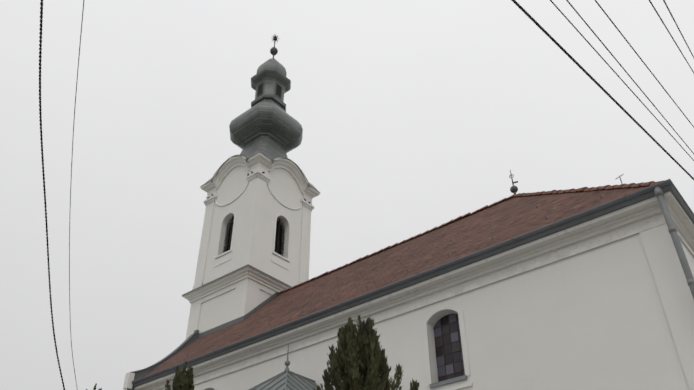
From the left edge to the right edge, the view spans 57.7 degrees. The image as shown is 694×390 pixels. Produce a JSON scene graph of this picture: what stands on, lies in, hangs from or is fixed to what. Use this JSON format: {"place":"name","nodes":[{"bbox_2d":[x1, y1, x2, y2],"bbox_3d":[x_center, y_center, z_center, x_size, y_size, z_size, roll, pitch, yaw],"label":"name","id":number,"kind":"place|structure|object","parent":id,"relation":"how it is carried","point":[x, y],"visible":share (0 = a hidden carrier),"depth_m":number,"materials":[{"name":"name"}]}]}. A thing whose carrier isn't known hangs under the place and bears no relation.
{"place":"outdoors","nodes":[
{"label":"outdoors","id":0,"kind":"place"},
{"bbox_2d":[165,360,194,389],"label":"evergreen tree","id":1,"kind":"object","parent":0,"point":[186,381],"depth_m":20.34,"materials":[{"name":"green plant"}]},
{"bbox_2d":[185,278,275,339],"bbox_3d":[-4.726,11.605,26.334,4.000,15.400,4.000,-26,-43,31],"label":"tower base","id":2,"kind":"object","parent":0,"point":[230,303],"visible":0.29,"depth_m":28.88,"materials":[{"name":"white paint"}]},
{"bbox_2d":[124,330,198,389],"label":"facade parapet","id":3,"kind":"structure","parent":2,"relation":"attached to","point":[191,338],"depth_m":27.14,"materials":[{"name":"paint"}]},
{"bbox_2d":[123,372,134,388],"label":"parapet pedestals","id":4,"kind":"object","parent":3,"relation":"attached to","point":[129,378],"visible":0.85,"depth_m":25.41,"materials":[{"name":"paint"}]},
{"bbox_2d":[182,264,291,303],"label":"tower cornice","id":5,"kind":"structure","parent":2,"relation":"attached to","point":[241,274],"depth_m":29.33,"materials":[{"name":"white paint"}]},
{"bbox_2d":[198,292,279,337],"bbox_3d":[-4.379,6.027,29.980,3.062,2.328,4.024,-26,-43,31],"label":"roof flashing","id":6,"kind":"object","parent":2,"relation":"on","point":[232,322],"visible":0.27,"depth_m":28.25,"materials":[{"name":"grey metal"}]},
{"bbox_2d":[192,165,313,289],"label":"tower wall","id":7,"kind":"structure","parent":2,"relation":"on","point":[257,204],"depth_m":31.90,"materials":[{"name":"white paint"}]},
{"bbox_2d":[223,216,284,256],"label":"louvered windows","id":8,"kind":"structure","parent":7,"relation":"in","point":[278,240],"depth_m":32.03,"materials":[{"name":"brown wood"}]},
{"bbox_2d":[200,151,319,198],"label":"tower cornice","id":9,"kind":"structure","parent":7,"relation":"attached to","point":[268,164],"depth_m":34.09,"materials":[{"name":"white paint"}]},
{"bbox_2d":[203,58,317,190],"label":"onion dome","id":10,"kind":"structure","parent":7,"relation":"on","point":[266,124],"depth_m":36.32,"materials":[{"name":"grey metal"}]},
{"bbox_2d":[256,82,281,98],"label":"lantern windows","id":11,"kind":"structure","parent":10,"relation":"attached to","point":[278,90],"depth_m":38.62,"materials":[{"name":"metal"}]},
{"bbox_2d":[270,34,278,58],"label":"finial","id":12,"kind":"object","parent":10,"relation":"on","point":[273,51],"visible":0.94,"depth_m":41.43,"materials":[{"name":"grey metal"}]},
{"bbox_2d":[248,370,321,389],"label":"porch roof","id":13,"kind":"structure","parent":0,"point":[287,380],"depth_m":18.15,"materials":[{"name":"grey metal"}]},
{"bbox_2d":[284,344,289,371],"bbox_3d":[-1.797,4.952,19.070,0.180,0.910,0.180,-26,-43,31],"label":"roof finial","id":14,"kind":"object","parent":13,"relation":"on","point":[287,363],"visible":0.98,"depth_m":18.93,"materials":[{"name":"grey metal"}]},
{"bbox_2d":[0,0,693,389],"label":"sky","id":15,"kind":"structure","parent":0,"point":[415,117],"materials":[{"name":"white"}]},
{"bbox_2d":[313,315,418,389],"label":"evergreen tree","id":16,"kind":"object","parent":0,"point":[359,339],"depth_m":12.37,"materials":[{"name":"green plant"}]},
{"bbox_2d":[39,0,693,389],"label":"overhead cables","id":17,"kind":"object","parent":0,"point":[511,0],"visible":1,"depth_m":12.11,"materials":[{"name":"black rubber"}]},
{"bbox_2d":[194,224,693,389],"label":"nave walls","id":18,"kind":"structure","parent":0,"point":[618,315],"depth_m":15.24,"materials":[{"name":"white paint"}]},
{"bbox_2d":[141,185,648,377],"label":"nave roof tiles","id":19,"kind":"object","parent":18,"relation":"on","point":[508,219],"visible":0.09,"depth_m":21.97,"materials":[{"name":"brown tile"}]},
{"bbox_2d":[164,195,602,364],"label":"snow hooks","id":20,"kind":"object","parent":19,"relation":"on","point":[376,270],"visible":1,"depth_m":21.27,"materials":[{"name":"metal"}]},
{"bbox_2d":[279,180,663,293],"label":"ridge tiles","id":21,"kind":"object","parent":19,"relation":"on","point":[650,183],"visible":0.54,"depth_m":23.89,"materials":[{"name":"brown tile"}]},
{"bbox_2d":[509,170,517,196],"bbox_3d":[6.276,-0.440,23.720,0.355,1.300,0.283,-26,-43,31],"label":"ridge finial","id":22,"kind":"object","parent":21,"relation":"on","point":[513,189],"visible":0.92,"depth_m":23.50,"materials":[{"name":"grey metal"}]},
{"bbox_2d":[132,179,693,383],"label":"gutter downpipe","id":23,"kind":"object","parent":18,"relation":"attached to","point":[659,194],"visible":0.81,"depth_m":16.62,"materials":[{"name":"metal"}]},
{"bbox_2d":[133,185,693,389],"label":"cornice","id":24,"kind":"structure","parent":18,"relation":"attached to","point":[627,219],"depth_m":17.48,"materials":[{"name":"white paint"}]},
{"bbox_2d":[429,375,466,388],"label":"nave window sills","id":25,"kind":"structure","parent":18,"relation":"attached to","point":[449,381],"depth_m":16.48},
{"bbox_2d":[433,316,464,379],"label":"nave window muntins","id":26,"kind":"object","parent":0,"point":[461,360],"visible":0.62,"depth_m":17.36,"materials":[{"name":"black metal"}]},
{"bbox_2d":[433,313,464,381],"bbox_3d":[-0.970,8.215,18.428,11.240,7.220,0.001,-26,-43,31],"label":"window panes","id":27,"kind":"structure","parent":26,"relation":"in","point":[447,349],"depth_m":17.43,"materials":[{"name":"black glass"}]}
]}

